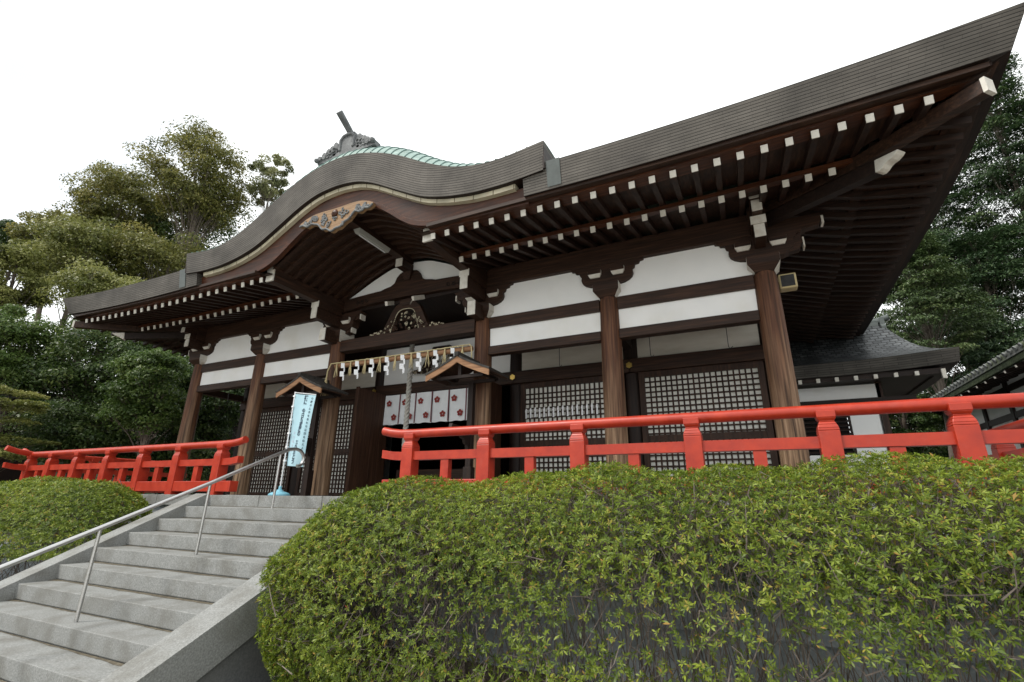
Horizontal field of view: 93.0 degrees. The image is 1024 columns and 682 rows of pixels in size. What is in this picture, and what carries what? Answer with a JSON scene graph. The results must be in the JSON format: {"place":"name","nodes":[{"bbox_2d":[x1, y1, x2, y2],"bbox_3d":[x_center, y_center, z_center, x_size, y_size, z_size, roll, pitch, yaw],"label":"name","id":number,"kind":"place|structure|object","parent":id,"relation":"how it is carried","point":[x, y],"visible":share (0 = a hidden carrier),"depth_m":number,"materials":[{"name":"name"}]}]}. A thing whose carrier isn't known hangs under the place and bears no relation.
{"place":"outdoors","nodes":[
{"label":"outdoors","id":0,"kind":"place"},
{"bbox_2d":[303,647,585,681],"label":"ground","id":1,"kind":"structure","parent":0,"point":[469,664],"depth_m":4.86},
{"bbox_2d":[0,384,61,471],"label":"layered tree","id":2,"kind":"object","parent":1,"relation":"on","point":[37,406],"visible":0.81,"depth_m":13.69,"materials":[{"name":"green plant"}]},
{"bbox_2d":[0,394,63,481],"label":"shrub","id":3,"kind":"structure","parent":1,"relation":"on","point":[6,474],"depth_m":16.51,"materials":[{"name":"green plant"}]},
{"bbox_2d":[0,303,88,446],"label":"evergreen tree","id":4,"kind":"object","parent":1,"relation":"on","point":[24,336],"visible":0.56,"depth_m":16.40,"materials":[{"name":"green plant"}]},
{"bbox_2d":[0,475,152,580],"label":"clipped hedge","id":5,"kind":"object","parent":1,"relation":"on","point":[61,504],"visible":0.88,"depth_m":7.00,"materials":[{"name":"green plant"}]},
{"bbox_2d":[6,315,164,478],"bbox_3d":[-14.689,2.916,16.815,5.386,8.469,4.244,-1,-18,5],"label":"evergreen tree","id":6,"kind":"object","parent":1,"relation":"on","point":[54,374],"visible":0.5,"depth_m":16.29,"materials":[{"name":"green plant"}]},
{"bbox_2d":[33,255,144,394],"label":"bushy tree","id":7,"kind":"object","parent":1,"relation":"on","point":[96,277],"visible":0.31,"depth_m":17.76,"materials":[{"name":"green plant"}]},
{"bbox_2d":[0,493,385,681],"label":"stone staircase","id":8,"kind":"structure","parent":1,"relation":"on","point":[162,602],"depth_m":4.81,"materials":[{"name":"stone"}]},
{"bbox_2d":[0,447,304,622],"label":"handrail","id":9,"kind":"object","parent":8,"relation":"on","point":[99,529],"visible":0.91,"depth_m":5.14,"materials":[{"name":"silver metal"}]},
{"bbox_2d":[152,407,238,494],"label":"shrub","id":10,"kind":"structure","parent":1,"relation":"on","point":[232,438],"depth_m":19.34,"materials":[{"name":"plant"}]},
{"bbox_2d":[245,153,294,213],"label":"slim tree","id":11,"kind":"object","parent":1,"relation":"on","point":[267,192],"visible":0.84,"depth_m":26.62,"materials":[{"name":"green plant"}]},
{"bbox_2d":[254,449,1023,681],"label":"clipped hedge","id":12,"kind":"object","parent":1,"relation":"on","point":[444,530],"visible":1,"depth_m":3.15,"materials":[{"name":"green plant"}]},
{"bbox_2d":[896,339,1023,502],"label":"tiled building","id":13,"kind":"structure","parent":1,"relation":"on","point":[1004,370],"depth_m":12.73,"materials":[{"name":"tile"}]},
{"bbox_2d":[976,89,1023,318],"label":"conifer","id":14,"kind":"object","parent":1,"relation":"on","point":[1020,109],"visible":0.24,"depth_m":21.07,"materials":[{"name":"green plant"}]},
{"bbox_2d":[38,399,940,501],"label":"hillside","id":15,"kind":"structure","parent":0,"point":[40,463],"depth_m":23.83,"materials":[{"name":"green plant"}]},
{"bbox_2d":[0,219,47,283],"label":"round tree","id":16,"kind":"object","parent":15,"relation":"on","point":[5,238],"visible":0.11,"depth_m":26.75,"materials":[{"name":"green plant"}]},
{"bbox_2d":[0,243,59,316],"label":"bushy tree","id":17,"kind":"object","parent":15,"relation":"on","point":[20,258],"visible":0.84,"depth_m":18.91,"materials":[{"name":"green plant"}]},
{"bbox_2d":[3,207,96,405],"bbox_3d":[-25.290,-1.578,25.560,4.513,11.995,4.300,1,-18,0],"label":"round tree","id":18,"kind":"object","parent":15,"relation":"on","point":[17,232],"visible":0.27,"depth_m":25.75,"materials":[{"name":"green plant"}]},
{"bbox_2d":[0,391,153,480],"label":"evergreen tree","id":19,"kind":"object","parent":15,"relation":"on","point":[64,425],"visible":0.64,"depth_m":15.16,"materials":[{"name":"green plant"}]},
{"bbox_2d":[8,211,147,392],"bbox_3d":[-19.755,0.391,20.677,4.808,12.945,4.505,2,-18,-5],"label":"bushy tree","id":20,"kind":"object","parent":15,"relation":"on","point":[73,234],"visible":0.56,"depth_m":21.06,"materials":[{"name":"green plant"}]},
{"bbox_2d":[51,159,177,398],"bbox_3d":[-21.819,-1.920,25.180,6.167,16.259,5.141,-8,-20,24],"label":"round tree","id":21,"kind":"object","parent":15,"relation":"on","point":[92,203],"visible":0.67,"depth_m":25.79,"materials":[{"name":"green plant"}]},
{"bbox_2d":[95,348,189,455],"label":"evergreen tree","id":22,"kind":"object","parent":15,"relation":"on","point":[145,369],"visible":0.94,"depth_m":14.89,"materials":[{"name":"green plant"}]},
{"bbox_2d":[96,220,208,479],"bbox_3d":[-16.668,1.154,21.584,5.455,13.314,5.523,12,-21,-31],"label":"bushy tree","id":23,"kind":"object","parent":15,"relation":"on","point":[145,250],"visible":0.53,"depth_m":21.81,"materials":[{"name":"green plant"}]},
{"bbox_2d":[100,416,234,494],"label":"evergreen tree","id":24,"kind":"object","parent":15,"relation":"on","point":[207,453],"visible":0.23,"depth_m":17.23,"materials":[{"name":"green plant"}]},
{"bbox_2d":[135,198,239,443],"bbox_3d":[-19.173,-0.807,27.155,6.497,16.390,5.593,6,-19,-16],"label":"dark tree","id":25,"kind":"object","parent":15,"relation":"on","point":[164,227],"visible":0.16,"depth_m":27.44,"materials":[{"name":"green plant"}]},
{"bbox_2d":[122,115,260,481],"bbox_3d":[-16.802,-1.853,23.901,5.909,20.143,5.718,-1,-18,6],"label":"tall tree","id":26,"kind":"object","parent":15,"relation":"on","point":[193,203],"visible":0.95,"depth_m":24.99,"materials":[{"name":"green plant"}]},
{"bbox_2d":[145,347,244,441],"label":"evergreen tree","id":27,"kind":"object","parent":15,"relation":"on","point":[231,410],"visible":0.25,"depth_m":17.94,"materials":[{"name":"green plant"}]},
{"bbox_2d":[888,393,942,501],"bbox_3d":[12.037,4.133,14.511,2.020,5.380,1.831,-8,-20,24],"label":"broad shrub","id":28,"kind":"object","parent":15,"relation":"on","point":[919,421],"visible":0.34,"depth_m":14.62,"materials":[{"name":"green plant"}]},
{"bbox_2d":[885,320,951,502],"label":"conifer","id":29,"kind":"object","parent":15,"relation":"on","point":[900,326],"visible":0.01,"depth_m":21.89,"materials":[{"name":"green plant"}]},
{"bbox_2d":[879,202,959,310],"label":"conifer","id":30,"kind":"object","parent":15,"relation":"on","point":[938,226],"depth_m":30.19,"materials":[{"name":"green plant"}]},
{"bbox_2d":[915,412,948,466],"bbox_3d":[15.708,4.949,16.696,3.352,5.282,3.164,-8,-20,24],"label":"broad shrub","id":31,"kind":"object","parent":15,"relation":"on","point":[941,451],"visible":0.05,"depth_m":16.97,"materials":[{"name":"green plant"}]},
{"bbox_2d":[873,233,1006,468],"bbox_3d":[14.017,1.640,15.996,4.013,11.093,3.492,-1,-18,5],"label":"conifer","id":32,"kind":"object","parent":15,"relation":"on","point":[922,279],"visible":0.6,"depth_m":16.16,"materials":[{"name":"green plant"}]},
{"bbox_2d":[893,158,1023,373],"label":"conifer","id":33,"kind":"object","parent":15,"relation":"on","point":[946,230],"visible":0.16,"depth_m":21.45,"materials":[{"name":"green plant"}]},
{"bbox_2d":[913,291,1014,398],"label":"conifer","id":34,"kind":"object","parent":15,"relation":"on","point":[980,358],"visible":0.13,"depth_m":17.63,"materials":[{"name":"green plant"}]},
{"bbox_2d":[932,224,1023,384],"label":"conifer","id":35,"kind":"object","parent":15,"relation":"on","point":[985,279],"visible":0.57,"depth_m":18.80,"materials":[{"name":"green plant"}]},
{"bbox_2d":[954,51,1023,316],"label":"conifer","id":36,"kind":"object","parent":15,"relation":"on","point":[993,173],"visible":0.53,"depth_m":20.87,"materials":[{"name":"green plant"}]},
{"bbox_2d":[0,494,1023,681],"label":"stone platform","id":37,"kind":"structure","parent":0,"point":[305,502],"depth_m":4.47,"materials":[{"name":"stone"}]},
{"bbox_2d":[2,436,248,494],"bbox_3d":[-8.371,2.619,9.997,8.088,0.999,3.672,-21,-28,48],"label":"red railing","id":38,"kind":"object","parent":37,"relation":"on","point":[143,463],"visible":0.9,"depth_m":9.13,"materials":[{"name":"paint"}]},
{"bbox_2d":[268,392,315,495],"bbox_3d":[-3.988,1.852,8.932,0.765,1.900,0.370,-8,-20,24],"label":"banner","id":39,"kind":"object","parent":37,"relation":"on","point":[302,410],"visible":0.86,"depth_m":8.97,"materials":[{"name":"fabric"}]},
{"bbox_2d":[276,372,348,495],"bbox_3d":[-4.151,1.861,9.728,1.280,2.375,0.825,-8,-20,24],"label":"lantern cover","id":40,"kind":"object","parent":37,"relation":"on","point":[301,382],"visible":0.81,"depth_m":9.83,"materials":[{"name":"brown wood"}]},
{"bbox_2d":[425,351,508,478],"bbox_3d":[-0.815,1.402,8.195,1.280,2.375,0.825,-8,-20,24],"label":"lantern cover","id":41,"kind":"object","parent":37,"relation":"on","point":[455,368],"visible":0.8,"depth_m":8.34,"materials":[{"name":"brown wood"}]},
{"bbox_2d":[63,2,1023,499],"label":"shrine hall","id":42,"kind":"structure","parent":37,"relation":"on","point":[637,274],"depth_m":8.48,"materials":[{"name":"brown wood"}]},
{"bbox_2d":[248,406,293,495],"bbox_3d":[-6.551,2.928,12.954,2.105,2.300,0.100,-8,-20,24],"label":"lattice door","id":43,"kind":"structure","parent":42,"relation":"in","point":[274,422],"depth_m":12.85,"materials":[{"name":"brown wood"}]},
{"bbox_2d":[294,400,354,495],"bbox_3d":[-4.376,2.629,11.955,2.160,2.300,0.100,-8,-20,24],"label":"lattice door","id":44,"kind":"structure","parent":42,"relation":"in","point":[337,481],"depth_m":11.90,"materials":[{"name":"brown wood"}]},
{"bbox_2d":[344,386,387,494],"bbox_3d":[-3.189,2.248,10.861,0.090,2.290,1.076,-8,-20,24],"label":"plank door","id":45,"kind":"structure","parent":42,"relation":"in","point":[365,466],"depth_m":10.76,"materials":[{"name":"brown wood"}]},
{"bbox_2d":[354,228,389,252],"bbox_3d":[-2.725,-1.936,9.504,0.155,0.113,0.896,-8,-20,24],"label":"ceiling lamp","id":46,"kind":"object","parent":42,"relation":"attached to","point":[369,238],"visible":1,"depth_m":9.43,"materials":[{"name":"grey plastic"}]},
{"bbox_2d":[322,344,473,395],"bbox_3d":[-2.355,0.632,9.626,3.638,0.748,0.170,-8,-20,24],"label":"sacred rope","id":47,"kind":"object","parent":42,"relation":"attached to","point":[444,352],"visible":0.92,"depth_m":9.59,"materials":[{"name":"beige plant"}]},
{"bbox_2d":[402,344,414,444],"bbox_3d":[-2.181,0.990,10.295,0.220,2.566,0.220,-8,-20,24],"label":"bell rope","id":48,"kind":"object","parent":42,"relation":"hanging from","point":[408,396],"visible":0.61,"depth_m":10.21,"materials":[{"name":"grey fabric"}]},
{"bbox_2d":[383,387,467,424],"bbox_3d":[-1.782,1.455,10.842,2.850,0.727,0.060,-8,-20,24],"label":"crest curtain","id":49,"kind":"object","parent":42,"relation":"hanging from","point":[441,407],"visible":0.77,"depth_m":10.88,"materials":[{"name":"white fabric"}]},
{"bbox_2d":[491,382,501,477],"bbox_3d":[-0.484,1.876,9.618,0.090,2.290,1.076,-8,-20,24],"label":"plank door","id":50,"kind":"structure","parent":42,"relation":"in","point":[496,389],"depth_m":9.99,"materials":[{"name":"brown wood"}]},
{"bbox_2d":[520,376,628,497],"bbox_3d":[1.161,1.866,9.412,2.160,2.300,0.100,-8,-20,24],"label":"lattice door","id":51,"kind":"structure","parent":42,"relation":"in","point":[587,390],"depth_m":9.61,"materials":[{"name":"brown wood"}]},
{"bbox_2d":[638,360,780,499],"bbox_3d":[3.336,1.567,8.413,2.105,2.300,0.100,-8,-20,24],"label":"lattice door","id":52,"kind":"structure","parent":42,"relation":"in","point":[742,385],"depth_m":8.51,"materials":[{"name":"brown wood"}]},
{"bbox_2d":[778,273,797,292],"bbox_3d":[4.186,-0.888,7.408,0.260,0.240,0.190,-8,-20,24],"label":"loudspeaker","id":53,"kind":"object","parent":42,"relation":"attached to","point":[787,282],"visible":0.86,"depth_m":7.33,"materials":[{"name":"plastic"}]},
{"bbox_2d":[382,393,1023,502],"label":"red railing","id":54,"kind":"object","parent":37,"relation":"on","point":[965,436],"visible":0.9,"depth_m":5.00,"materials":[{"name":"paint"}]},
{"bbox_2d":[789,315,959,475],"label":"side building","id":55,"kind":"structure","parent":37,"relation":"on","point":[877,360],"depth_m":11.16,"materials":[{"name":"grey tile"}]},
{"bbox_2d":[803,416,857,455],"bbox_3d":[7.333,2.184,11.274,0.970,0.930,0.120,-8,-20,24],"label":"louvred window","id":56,"kind":"structure","parent":55,"relation":"in","point":[810,424],"depth_m":11.25,"materials":[{"name":"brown wood"}]},
{"bbox_2d":[0,0,1023,423],"label":"sky","id":57,"kind":"structure","parent":0,"point":[458,81],"materials":[{"name":"white"}]}
]}

